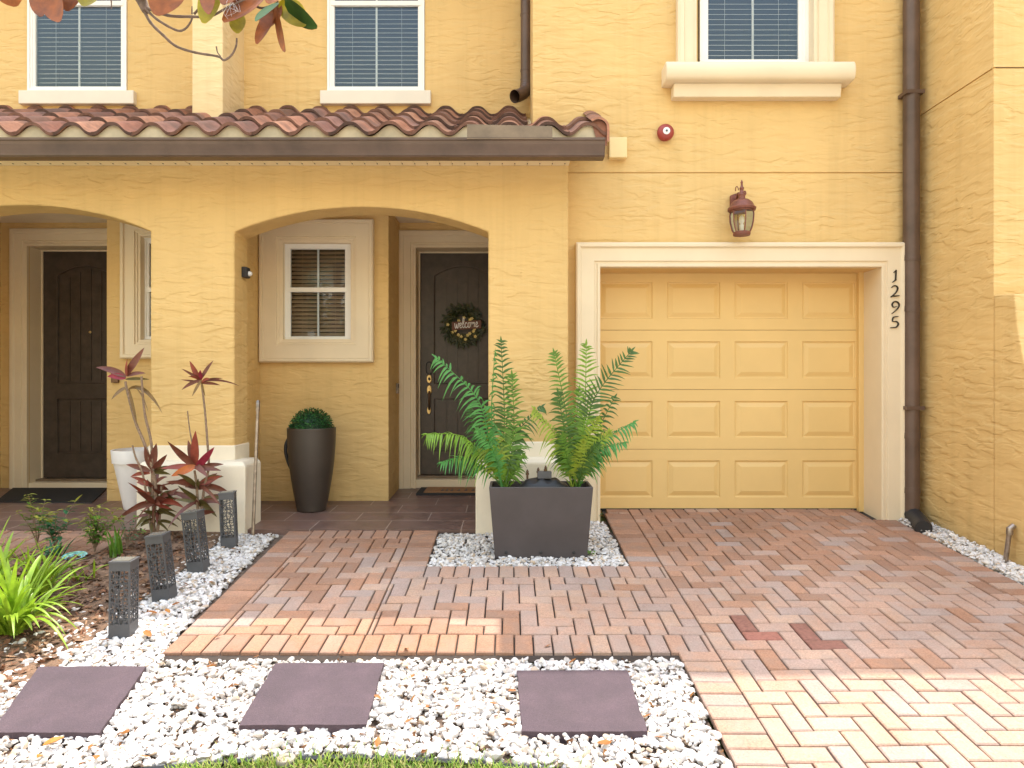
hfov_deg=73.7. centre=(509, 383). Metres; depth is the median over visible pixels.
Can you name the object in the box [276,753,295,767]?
pebble
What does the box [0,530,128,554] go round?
neighbour brick path
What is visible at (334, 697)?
stepping stone
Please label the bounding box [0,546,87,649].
strap plant
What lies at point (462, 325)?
welcome sign
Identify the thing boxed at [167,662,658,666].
path edging
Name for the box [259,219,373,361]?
window
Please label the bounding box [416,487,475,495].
doormat
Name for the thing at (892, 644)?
driveway
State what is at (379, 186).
townhouse
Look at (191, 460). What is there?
cordyline
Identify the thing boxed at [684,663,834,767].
driveway bed
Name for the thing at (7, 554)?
strap plant
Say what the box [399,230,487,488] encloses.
front door
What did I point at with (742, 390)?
garage door
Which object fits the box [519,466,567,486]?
valve box
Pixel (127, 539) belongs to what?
shrub
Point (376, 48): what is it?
window
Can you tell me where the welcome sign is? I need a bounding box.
[452,317,480,329]
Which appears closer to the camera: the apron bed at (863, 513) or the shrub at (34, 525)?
the shrub at (34, 525)
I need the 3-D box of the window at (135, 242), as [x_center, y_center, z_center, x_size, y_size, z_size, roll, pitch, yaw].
[-3.203,-0.926,6.604,1.060,1.361,0.152,0,0,0]
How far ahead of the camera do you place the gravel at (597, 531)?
4.94 m
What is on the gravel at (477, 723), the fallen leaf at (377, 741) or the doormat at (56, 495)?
the fallen leaf at (377, 741)
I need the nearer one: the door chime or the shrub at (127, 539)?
the shrub at (127, 539)
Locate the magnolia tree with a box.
[0,0,316,60]
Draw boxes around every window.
[19,0,136,105]
[120,222,150,358]
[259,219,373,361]
[320,0,430,105]
[662,0,855,100]
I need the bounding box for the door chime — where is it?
[111,378,118,382]
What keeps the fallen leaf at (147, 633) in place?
on the gravel at (477, 723)
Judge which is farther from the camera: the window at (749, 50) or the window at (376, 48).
the window at (376, 48)
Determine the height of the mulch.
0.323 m
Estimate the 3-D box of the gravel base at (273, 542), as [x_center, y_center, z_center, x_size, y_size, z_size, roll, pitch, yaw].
[-2.190,1.314,4.463,0.820,0.195,2.075,0,0,0]
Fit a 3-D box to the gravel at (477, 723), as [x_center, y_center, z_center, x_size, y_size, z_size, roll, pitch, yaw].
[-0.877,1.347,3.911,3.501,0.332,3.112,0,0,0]
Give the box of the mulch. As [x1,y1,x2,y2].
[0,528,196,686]
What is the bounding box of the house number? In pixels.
[890,270,899,327]
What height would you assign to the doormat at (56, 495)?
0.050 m
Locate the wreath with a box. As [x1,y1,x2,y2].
[439,302,486,349]
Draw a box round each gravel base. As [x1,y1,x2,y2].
[66,535,284,664]
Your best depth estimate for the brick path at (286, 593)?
4.01 m
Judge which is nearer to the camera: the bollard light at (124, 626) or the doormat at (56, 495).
the bollard light at (124, 626)
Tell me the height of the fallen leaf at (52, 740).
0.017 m
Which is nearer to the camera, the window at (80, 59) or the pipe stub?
the pipe stub
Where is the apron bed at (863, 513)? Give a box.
[602,510,876,532]
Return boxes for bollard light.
[108,556,139,638]
[144,531,177,601]
[180,509,209,572]
[218,490,237,547]
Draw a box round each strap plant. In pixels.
[0,517,63,591]
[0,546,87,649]
[9,539,91,595]
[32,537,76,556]
[63,559,108,583]
[104,526,125,557]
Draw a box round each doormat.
[0,488,106,502]
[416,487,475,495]
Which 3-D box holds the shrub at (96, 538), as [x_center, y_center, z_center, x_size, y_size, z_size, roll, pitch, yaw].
[-2.941,1.038,4.924,0.284,0.346,0.267,0,0,11]
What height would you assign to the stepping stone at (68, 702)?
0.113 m
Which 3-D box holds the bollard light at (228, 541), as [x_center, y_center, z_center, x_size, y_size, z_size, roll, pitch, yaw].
[-2.121,1.020,5.158,0.114,0.417,0.114,-2,1,-13]
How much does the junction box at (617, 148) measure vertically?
0.173 m
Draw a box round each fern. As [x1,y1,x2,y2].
[421,337,546,487]
[531,339,638,486]
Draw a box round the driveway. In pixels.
[605,509,1023,767]
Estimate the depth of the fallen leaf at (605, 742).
2.73 m
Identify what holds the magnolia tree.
on the pavement
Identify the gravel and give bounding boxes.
[0,533,733,767]
[0,580,157,681]
[427,521,628,568]
[898,518,1023,585]
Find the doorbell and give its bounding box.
[396,383,398,393]
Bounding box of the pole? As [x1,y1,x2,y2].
[251,400,259,535]
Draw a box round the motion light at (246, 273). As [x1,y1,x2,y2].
[242,267,251,278]
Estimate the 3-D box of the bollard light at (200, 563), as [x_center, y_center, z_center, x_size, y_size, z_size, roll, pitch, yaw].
[-2.136,1.069,4.649,0.114,0.417,0.114,-6,0,1]
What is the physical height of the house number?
0.492 m
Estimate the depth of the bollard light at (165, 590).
4.14 m
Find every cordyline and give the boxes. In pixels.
[96,348,182,533]
[161,361,238,537]
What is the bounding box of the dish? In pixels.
[62,551,87,559]
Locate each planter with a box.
[284,426,335,512]
[489,481,592,557]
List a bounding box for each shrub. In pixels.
[16,493,51,546]
[25,495,81,549]
[71,501,124,551]
[118,515,145,548]
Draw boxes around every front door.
[9,228,106,488]
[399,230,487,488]
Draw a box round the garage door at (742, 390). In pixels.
[600,273,863,515]
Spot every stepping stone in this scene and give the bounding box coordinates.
[0,666,145,744]
[239,662,383,736]
[517,670,647,743]
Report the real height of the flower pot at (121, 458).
0.543 m
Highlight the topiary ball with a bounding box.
[288,407,333,428]
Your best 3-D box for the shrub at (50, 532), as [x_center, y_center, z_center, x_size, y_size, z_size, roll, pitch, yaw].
[-3.300,1.013,4.942,0.403,0.391,0.273,0,0,-6]
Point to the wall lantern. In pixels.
(740, 203)
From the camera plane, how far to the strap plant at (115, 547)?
4.82 m
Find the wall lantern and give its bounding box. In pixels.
[727,180,755,236]
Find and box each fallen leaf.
[43,736,63,745]
[143,630,151,636]
[375,737,380,746]
[597,740,610,744]
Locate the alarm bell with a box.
[657,124,673,140]
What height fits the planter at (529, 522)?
0.516 m
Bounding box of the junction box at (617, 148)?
[608,137,626,159]
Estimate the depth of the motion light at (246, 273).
5.77 m
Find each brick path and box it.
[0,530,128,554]
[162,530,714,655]
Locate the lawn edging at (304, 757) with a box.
[138,754,542,767]
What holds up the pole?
on the gravel at (477, 723)
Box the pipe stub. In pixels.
[1003,524,1015,562]
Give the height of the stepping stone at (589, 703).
0.110 m
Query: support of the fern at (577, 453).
in the planter at (529, 522)
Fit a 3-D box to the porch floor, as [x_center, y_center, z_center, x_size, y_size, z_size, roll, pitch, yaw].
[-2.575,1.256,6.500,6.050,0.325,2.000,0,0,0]
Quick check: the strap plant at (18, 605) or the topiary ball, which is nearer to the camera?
the strap plant at (18, 605)
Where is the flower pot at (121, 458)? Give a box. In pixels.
[110,447,147,509]
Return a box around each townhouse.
[0,0,210,500]
[137,0,932,534]
[920,0,1023,565]
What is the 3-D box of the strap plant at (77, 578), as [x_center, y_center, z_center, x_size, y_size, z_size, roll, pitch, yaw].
[-2.720,1.192,4.396,0.175,0.155,0.261,0,0,12]
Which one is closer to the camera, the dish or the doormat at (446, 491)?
the dish
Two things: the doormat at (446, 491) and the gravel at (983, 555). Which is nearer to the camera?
the gravel at (983, 555)
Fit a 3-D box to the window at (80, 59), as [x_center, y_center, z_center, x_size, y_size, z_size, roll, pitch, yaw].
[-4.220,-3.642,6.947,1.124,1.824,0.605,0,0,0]
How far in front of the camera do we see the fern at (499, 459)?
5.00 m
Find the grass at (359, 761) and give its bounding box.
[82,738,599,767]
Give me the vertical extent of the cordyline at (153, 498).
1.474 m
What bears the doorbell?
attached to the townhouse at (379, 186)
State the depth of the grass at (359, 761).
2.63 m
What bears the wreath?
attached to the front door at (438, 269)
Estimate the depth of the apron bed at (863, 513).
5.98 m
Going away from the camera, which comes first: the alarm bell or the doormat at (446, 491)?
the alarm bell
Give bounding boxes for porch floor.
[0,488,475,534]
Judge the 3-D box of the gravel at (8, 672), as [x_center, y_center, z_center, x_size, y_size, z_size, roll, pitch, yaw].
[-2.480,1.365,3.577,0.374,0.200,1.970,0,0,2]

